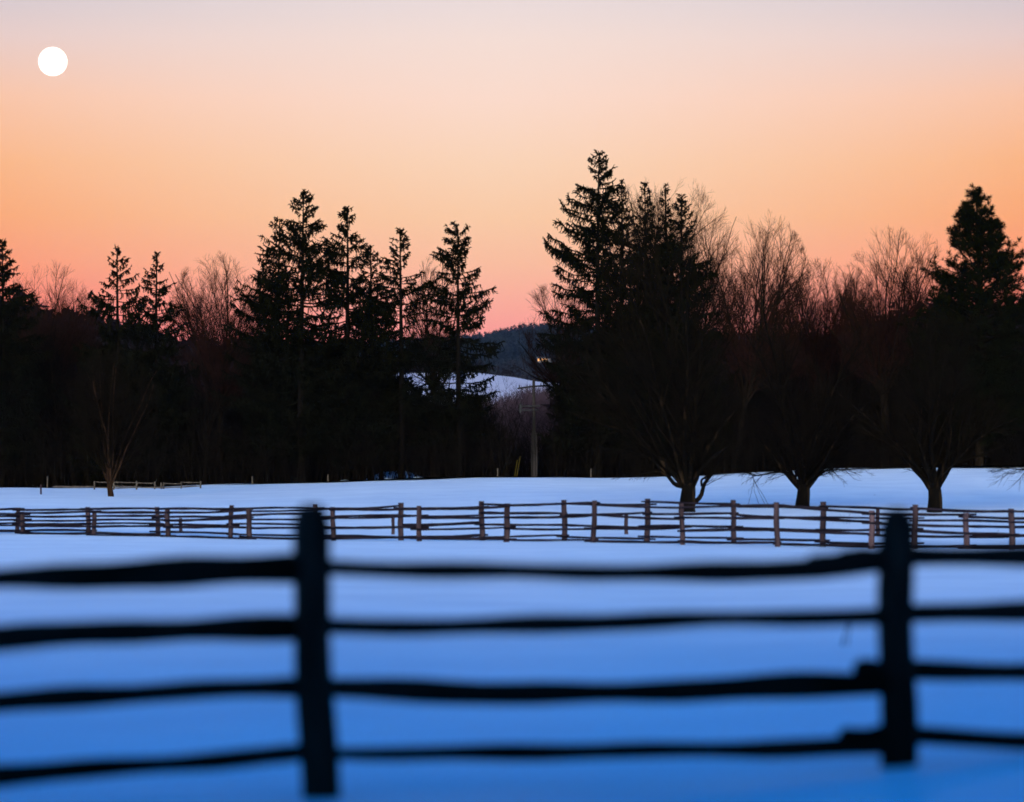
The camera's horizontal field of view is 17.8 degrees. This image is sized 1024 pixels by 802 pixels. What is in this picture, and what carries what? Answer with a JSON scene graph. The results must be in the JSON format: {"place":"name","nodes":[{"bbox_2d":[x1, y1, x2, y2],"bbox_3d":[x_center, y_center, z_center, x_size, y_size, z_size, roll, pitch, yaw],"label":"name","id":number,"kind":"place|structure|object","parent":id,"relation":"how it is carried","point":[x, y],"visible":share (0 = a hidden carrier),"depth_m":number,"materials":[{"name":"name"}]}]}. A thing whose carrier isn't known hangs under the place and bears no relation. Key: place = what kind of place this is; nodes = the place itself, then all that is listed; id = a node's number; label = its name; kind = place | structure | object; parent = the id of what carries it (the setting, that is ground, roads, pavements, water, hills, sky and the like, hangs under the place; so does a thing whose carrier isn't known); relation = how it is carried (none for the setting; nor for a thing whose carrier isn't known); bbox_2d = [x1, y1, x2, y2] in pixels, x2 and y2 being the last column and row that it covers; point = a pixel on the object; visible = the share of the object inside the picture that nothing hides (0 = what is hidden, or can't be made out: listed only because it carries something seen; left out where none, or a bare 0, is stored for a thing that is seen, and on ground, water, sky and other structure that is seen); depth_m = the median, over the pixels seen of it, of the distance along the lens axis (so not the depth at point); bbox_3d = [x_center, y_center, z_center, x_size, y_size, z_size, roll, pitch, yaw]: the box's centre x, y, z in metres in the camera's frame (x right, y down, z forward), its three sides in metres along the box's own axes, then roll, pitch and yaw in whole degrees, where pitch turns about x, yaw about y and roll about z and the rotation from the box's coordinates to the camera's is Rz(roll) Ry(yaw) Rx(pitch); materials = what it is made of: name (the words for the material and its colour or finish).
{"place":"outdoors","nodes":[
{"label":"outdoors","id":0,"kind":"place"},
{"bbox_2d":[38,47,66,75],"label":"moon","id":1,"kind":"object","parent":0,"point":[52,61],"visible":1,"depth_m":9005.52,"materials":[{"name":"white"}]},
{"bbox_2d":[341,471,421,480],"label":"woodland snow","id":2,"kind":"structure","parent":0,"point":[391,476],"depth_m":219.44,"materials":[{"name":"white snow"}]},
{"bbox_2d":[395,373,556,402],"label":"hillside snow field","id":3,"kind":"structure","parent":0,"point":[501,382],"depth_m":1199.17,"materials":[{"name":"white snow"}]},
{"bbox_2d":[0,466,1023,801],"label":"snow field","id":4,"kind":"structure","parent":0,"point":[934,774],"depth_m":30.37,"materials":[{"name":"snow"}]},
{"bbox_2d":[52,486,93,487],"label":"log","id":5,"kind":"object","parent":4,"relation":"on","point":[71,486],"visible":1,"depth_m":200.98,"materials":[{"name":"brown wood"}]},
{"bbox_2d":[66,343,163,496],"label":"young tree","id":6,"kind":"object","parent":4,"relation":"on","point":[109,450],"visible":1,"depth_m":179.67,"materials":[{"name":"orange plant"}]},
{"bbox_2d":[94,481,201,489],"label":"paddock fence","id":7,"kind":"object","parent":4,"relation":"on","point":[136,486],"visible":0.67,"depth_m":197.88,"materials":[{"name":"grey wood"}]},
{"bbox_2d":[391,518,394,533],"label":"fence stake","id":8,"kind":"object","parent":4,"relation":"on","point":[392,524],"visible":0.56,"depth_m":127.87,"materials":[{"name":"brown wood"}]},
{"bbox_2d":[0,505,1023,799],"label":"split rail fence","id":9,"kind":"object","parent":4,"relation":"on","point":[896,737],"visible":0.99,"depth_m":16.15,"materials":[{"name":"brown wood"}]},
{"bbox_2d":[0,500,1023,547],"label":"split rail fence","id":10,"kind":"object","parent":4,"relation":"on","point":[593,528],"visible":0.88,"depth_m":112.09,"materials":[{"name":"brown wood"}]},
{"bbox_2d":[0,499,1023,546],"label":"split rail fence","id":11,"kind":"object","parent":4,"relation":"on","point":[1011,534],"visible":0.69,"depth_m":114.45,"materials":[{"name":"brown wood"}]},
{"bbox_2d":[624,515,627,533],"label":"fence stake","id":12,"kind":"object","parent":4,"relation":"on","point":[625,524],"visible":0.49,"depth_m":125.86,"materials":[{"name":"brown wood"}]},
{"bbox_2d":[536,181,767,511],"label":"spreading tree","id":13,"kind":"object","parent":4,"relation":"on","point":[684,472],"visible":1,"depth_m":147.54,"materials":[{"name":"black plant"}]},
{"bbox_2d":[729,265,891,505],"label":"spreading tree","id":14,"kind":"object","parent":4,"relation":"on","point":[806,475],"visible":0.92,"depth_m":154.72,"materials":[{"name":"black plant"}]},
{"bbox_2d":[875,509,879,533],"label":"fence stake","id":15,"kind":"object","parent":4,"relation":"on","point":[877,511],"visible":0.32,"depth_m":121.87,"materials":[{"name":"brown wood"}]},
{"bbox_2d":[839,512,998,645],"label":"dead weeds","id":16,"kind":"object","parent":4,"relation":"on","point":[850,626],"visible":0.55,"depth_m":29.95,"materials":[{"name":"brown plant"}]},
{"bbox_2d":[832,306,1023,512],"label":"spreading tree","id":17,"kind":"object","parent":4,"relation":"on","point":[932,478],"visible":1,"depth_m":149.62,"materials":[{"name":"black plant"}]},
{"bbox_2d":[896,183,1023,465],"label":"white pine","id":18,"kind":"object","parent":4,"relation":"on","point":[959,292],"visible":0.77,"depth_m":206.82,"materials":[{"name":"green plant"}]},
{"bbox_2d":[985,443,1023,490],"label":"spreading tree","id":19,"kind":"object","parent":4,"relation":"on","point":[1002,469],"visible":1,"depth_m":150.07,"materials":[{"name":"black plant"}]},
{"bbox_2d":[0,0,1023,340],"label":"sky","id":20,"kind":"structure","parent":0,"point":[179,130],"materials":[{"name":"orange"}]},
{"bbox_2d":[123,340,1023,487],"bbox_3d":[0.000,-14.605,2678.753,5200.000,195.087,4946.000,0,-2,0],"label":"wooded hills","id":21,"kind":"structure","parent":0,"point":[553,428],"depth_m":206.66,"materials":[{"name":"black plant"}]},
{"bbox_2d":[0,238,60,487],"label":"spruce tree","id":22,"kind":"object","parent":21,"relation":"on","point":[13,325],"visible":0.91,"depth_m":211.59,"materials":[{"name":"black plant"}]},
{"bbox_2d":[10,412,52,487],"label":"woodland evergreen","id":23,"kind":"object","parent":21,"relation":"on","point":[32,458],"depth_m":226.04,"materials":[{"name":"black plant"}]},
{"bbox_2d":[14,429,69,487],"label":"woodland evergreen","id":24,"kind":"object","parent":21,"relation":"on","point":[46,442],"visible":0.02,"depth_m":238.71,"materials":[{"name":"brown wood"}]},
{"bbox_2d":[0,260,103,487],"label":"bare tree","id":25,"kind":"object","parent":21,"relation":"on","point":[72,329],"visible":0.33,"depth_m":221.96,"materials":[{"name":"brown plant"}]},
{"bbox_2d":[37,283,98,485],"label":"bare tree","id":26,"kind":"object","parent":21,"relation":"on","point":[82,297],"visible":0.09,"depth_m":225.88,"materials":[{"name":"brown plant"}]},
{"bbox_2d":[64,369,104,486],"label":"woodland tree","id":27,"kind":"object","parent":21,"relation":"on","point":[88,418],"visible":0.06,"depth_m":214.45,"materials":[{"name":"black plant"}]},
{"bbox_2d":[57,363,112,487],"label":"woodland tree","id":28,"kind":"object","parent":21,"relation":"on","point":[66,413],"visible":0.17,"depth_m":213.05,"materials":[{"name":"black plant"}]},
{"bbox_2d":[66,337,123,471],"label":"woodland evergreen","id":29,"kind":"object","parent":21,"relation":"on","point":[106,353],"depth_m":244.91,"materials":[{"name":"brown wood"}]},
{"bbox_2d":[65,343,129,485],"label":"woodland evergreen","id":30,"kind":"object","parent":21,"relation":"on","point":[95,369],"visible":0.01,"depth_m":228.09,"materials":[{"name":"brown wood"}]},
{"bbox_2d":[78,337,127,486],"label":"woodland tree","id":31,"kind":"object","parent":21,"relation":"on","point":[97,341],"visible":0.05,"depth_m":217.76,"materials":[{"name":"black plant"}]},
{"bbox_2d":[58,246,178,486],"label":"spruce tree","id":32,"kind":"object","parent":21,"relation":"on","point":[100,303],"visible":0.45,"depth_m":210.88,"materials":[{"name":"black plant"}]},
{"bbox_2d":[100,342,170,485],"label":"woodland tree","id":33,"kind":"object","parent":21,"relation":"on","point":[141,383],"visible":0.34,"depth_m":212.99,"materials":[{"name":"black plant"}]},
{"bbox_2d":[109,251,201,485],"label":"spruce tree","id":34,"kind":"object","parent":21,"relation":"on","point":[169,317],"visible":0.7,"depth_m":212.86,"materials":[{"name":"black plant"}]},
{"bbox_2d":[160,251,263,483],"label":"bare tree","id":35,"kind":"object","parent":21,"relation":"on","point":[196,324],"visible":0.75,"depth_m":215.41,"materials":[{"name":"brown plant"}]},
{"bbox_2d":[215,281,280,483],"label":"bare tree","id":36,"kind":"object","parent":21,"relation":"on","point":[245,358],"visible":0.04,"depth_m":225.90,"materials":[{"name":"brown plant"}]},
{"bbox_2d":[204,216,309,482],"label":"spruce tree","id":37,"kind":"object","parent":21,"relation":"on","point":[251,302],"visible":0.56,"depth_m":212.42,"materials":[{"name":"black plant"}]},
{"bbox_2d":[258,383,321,481],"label":"woodland tree","id":38,"kind":"object","parent":21,"relation":"on","point":[281,397],"visible":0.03,"depth_m":221.58,"materials":[{"name":"black plant"}]},
{"bbox_2d":[264,370,324,480],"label":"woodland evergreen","id":39,"kind":"object","parent":21,"relation":"on","point":[296,463],"visible":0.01,"depth_m":225.71,"materials":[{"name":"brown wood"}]},
{"bbox_2d":[233,189,368,481],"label":"spruce tree","id":40,"kind":"object","parent":21,"relation":"on","point":[310,254],"visible":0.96,"depth_m":210.46,"materials":[{"name":"green plant"}]},
{"bbox_2d":[280,206,407,480],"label":"spruce tree","id":41,"kind":"object","parent":21,"relation":"on","point":[352,315],"visible":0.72,"depth_m":211.48,"materials":[{"name":"black plant"}]},
{"bbox_2d":[332,245,412,479],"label":"spruce tree","id":42,"kind":"object","parent":21,"relation":"on","point":[375,351],"visible":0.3,"depth_m":213.80,"materials":[{"name":"black plant"}]},
{"bbox_2d":[370,381,408,478],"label":"woodland tree","id":43,"kind":"object","parent":21,"relation":"on","point":[389,429],"visible":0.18,"depth_m":214.79,"materials":[{"name":"black plant"}]},
{"bbox_2d":[342,227,456,478],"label":"spruce tree","id":44,"kind":"object","parent":21,"relation":"on","point":[402,360],"visible":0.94,"depth_m":210.86,"materials":[{"name":"black plant"}]},
{"bbox_2d":[382,378,428,474],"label":"woodland evergreen","id":45,"kind":"object","parent":21,"relation":"on","point":[421,430],"visible":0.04,"depth_m":232.17,"materials":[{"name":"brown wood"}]},
{"bbox_2d":[406,391,443,476],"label":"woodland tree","id":46,"kind":"object","parent":21,"relation":"on","point":[422,430],"visible":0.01,"depth_m":229.52,"materials":[{"name":"black plant"}]},
{"bbox_2d":[397,256,470,476],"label":"bare tree","id":47,"kind":"object","parent":21,"relation":"on","point":[423,332],"visible":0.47,"depth_m":213.95,"materials":[{"name":"brown plant"}]},
{"bbox_2d":[428,388,473,476],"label":"woodland evergreen","id":48,"kind":"object","parent":21,"relation":"on","point":[452,443],"visible":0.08,"depth_m":220.31,"materials":[{"name":"plant"}]},
{"bbox_2d":[409,221,506,476],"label":"spruce tree","id":49,"kind":"object","parent":21,"relation":"on","point":[457,342],"visible":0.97,"depth_m":210.95,"materials":[{"name":"green plant"}]},
{"bbox_2d":[411,371,549,382],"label":"hedge","id":50,"kind":"object","parent":21,"relation":"on","point":[500,375],"visible":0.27,"depth_m":1300.54,"materials":[{"name":"black plant"}]},
{"bbox_2d":[397,356,564,382],"bbox_3d":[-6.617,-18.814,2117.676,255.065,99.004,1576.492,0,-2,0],"label":"bare woods","id":51,"kind":"object","parent":21,"relation":"on","point":[514,370],"visible":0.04,"depth_m":2675.02,"materials":[{"name":"brown plant"}]},
{"bbox_2d":[407,380,555,476],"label":"valley brush","id":52,"kind":"object","parent":21,"relation":"on","point":[540,398],"visible":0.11,"depth_m":490.65,"materials":[{"name":"brown plant"}]},
{"bbox_2d":[471,393,498,446],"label":"woodland tree","id":53,"kind":"object","parent":21,"relation":"on","point":[485,420],"visible":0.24,"depth_m":230.93,"materials":[{"name":"brown plant"}]},
{"bbox_2d":[0,369,1023,487],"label":"undergrowth","id":54,"kind":"object","parent":21,"relation":"on","point":[501,462],"visible":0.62,"depth_m":211.00,"materials":[{"name":"black plant"}]},
{"bbox_2d":[0,288,1023,456],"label":"hill woods","id":55,"kind":"object","parent":21,"relation":"on","point":[113,325],"visible":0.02,"depth_m":380.49,"materials":[{"name":"black plant"}]},
{"bbox_2d":[517,379,546,476],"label":"utility pole","id":56,"kind":"object","parent":21,"relation":"on","point":[533,457],"visible":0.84,"depth_m":211.42,"materials":[{"name":"brown wood"}]},
{"bbox_2d":[515,283,592,474],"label":"bare tree","id":57,"kind":"object","parent":21,"relation":"on","point":[540,355],"visible":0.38,"depth_m":228.00,"materials":[{"name":"brown plant"}]},
{"bbox_2d":[359,322,750,366],"bbox_3d":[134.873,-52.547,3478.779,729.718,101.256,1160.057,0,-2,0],"label":"evergreen woods","id":58,"kind":"object","parent":21,"relation":"on","point":[510,338],"visible":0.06,"depth_m":3207.98,"materials":[{"name":"plant"}]},
{"bbox_2d":[540,380,581,476],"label":"woodland tree","id":59,"kind":"object","parent":21,"relation":"on","point":[556,414],"visible":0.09,"depth_m":217.25,"materials":[{"name":"black plant"}]},
{"bbox_2d":[535,149,663,477],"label":"spruce tree","id":60,"kind":"object","parent":21,"relation":"on","point":[566,255],"visible":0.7,"depth_m":210.72,"materials":[{"name":"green plant"}]},
{"bbox_2d":[583,179,658,477],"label":"spruce tree","id":61,"kind":"object","parent":21,"relation":"on","point":[620,471],"visible":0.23,"depth_m":212.73,"materials":[{"name":"black plant"}]},
{"bbox_2d":[602,181,693,476],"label":"spruce tree","id":62,"kind":"object","parent":21,"relation":"on","point":[664,261],"visible":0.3,"depth_m":211.71,"materials":[{"name":"black plant"}]},
{"bbox_2d":[637,182,710,476],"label":"spruce tree","id":63,"kind":"object","parent":21,"relation":"on","point":[666,205],"visible":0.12,"depth_m":214.24,"materials":[{"name":"black plant"}]},
{"bbox_2d":[625,178,744,463],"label":"bare tree","id":64,"kind":"object","parent":21,"relation":"on","point":[691,251],"visible":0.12,"depth_m":221.71,"materials":[{"name":"brown plant"}]},
{"bbox_2d":[629,193,741,458],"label":"spruce tree","id":65,"kind":"object","parent":21,"relation":"on","point":[710,275],"visible":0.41,"depth_m":210.86,"materials":[{"name":"black plant"}]},
{"bbox_2d":[723,385,774,472],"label":"woodland tree","id":66,"kind":"object","parent":21,"relation":"on","point":[747,408],"visible":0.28,"depth_m":217.25,"materials":[{"name":"black plant"}]},
{"bbox_2d":[688,211,816,473],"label":"bare tree","id":67,"kind":"object","parent":21,"relation":"on","point":[744,373],"visible":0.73,"depth_m":213.78,"materials":[{"name":"brown plant"}]},
{"bbox_2d":[763,274,826,470],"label":"bare tree","id":68,"kind":"object","parent":21,"relation":"on","point":[797,381],"visible":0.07,"depth_m":225.88,"materials":[{"name":"brown plant"}]},
{"bbox_2d":[777,256,869,435],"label":"bare tree","id":69,"kind":"object","parent":21,"relation":"on","point":[826,337],"visible":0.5,"depth_m":219.23,"materials":[{"name":"brown plant"}]},
{"bbox_2d":[813,265,887,404],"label":"bare tree","id":70,"kind":"object","parent":21,"relation":"on","point":[856,277],"visible":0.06,"depth_m":228.12,"materials":[{"name":"brown plant"}]},
{"bbox_2d":[857,393,890,465],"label":"woodland tree","id":71,"kind":"object","parent":21,"relation":"on","point":[870,424],"visible":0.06,"depth_m":222.58,"materials":[{"name":"black plant"}]},
{"bbox_2d":[819,226,937,467],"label":"bare tree","id":72,"kind":"object","parent":21,"relation":"on","point":[881,329],"visible":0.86,"depth_m":213.22,"materials":[{"name":"brown plant"}]},
{"bbox_2d":[860,375,896,467],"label":"woodland evergreen","id":73,"kind":"object","parent":21,"relation":"on","point":[877,409],"visible":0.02,"depth_m":226.47,"materials":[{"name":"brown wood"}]},
{"bbox_2d":[860,384,911,467],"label":"woodland tree","id":74,"kind":"object","parent":21,"relation":"on","point":[874,411],"visible":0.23,"depth_m":217.12,"materials":[{"name":"black plant"}]},
{"bbox_2d":[890,231,944,462],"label":"bare tree","id":75,"kind":"object","parent":21,"relation":"on","point":[915,263],"visible":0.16,"depth_m":218.38,"materials":[{"name":"brown plant"}]},
{"bbox_2d":[962,367,987,465],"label":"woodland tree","id":76,"kind":"object","parent":21,"relation":"on","point":[972,462],"visible":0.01,"depth_m":215.12,"materials":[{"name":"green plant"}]}
]}

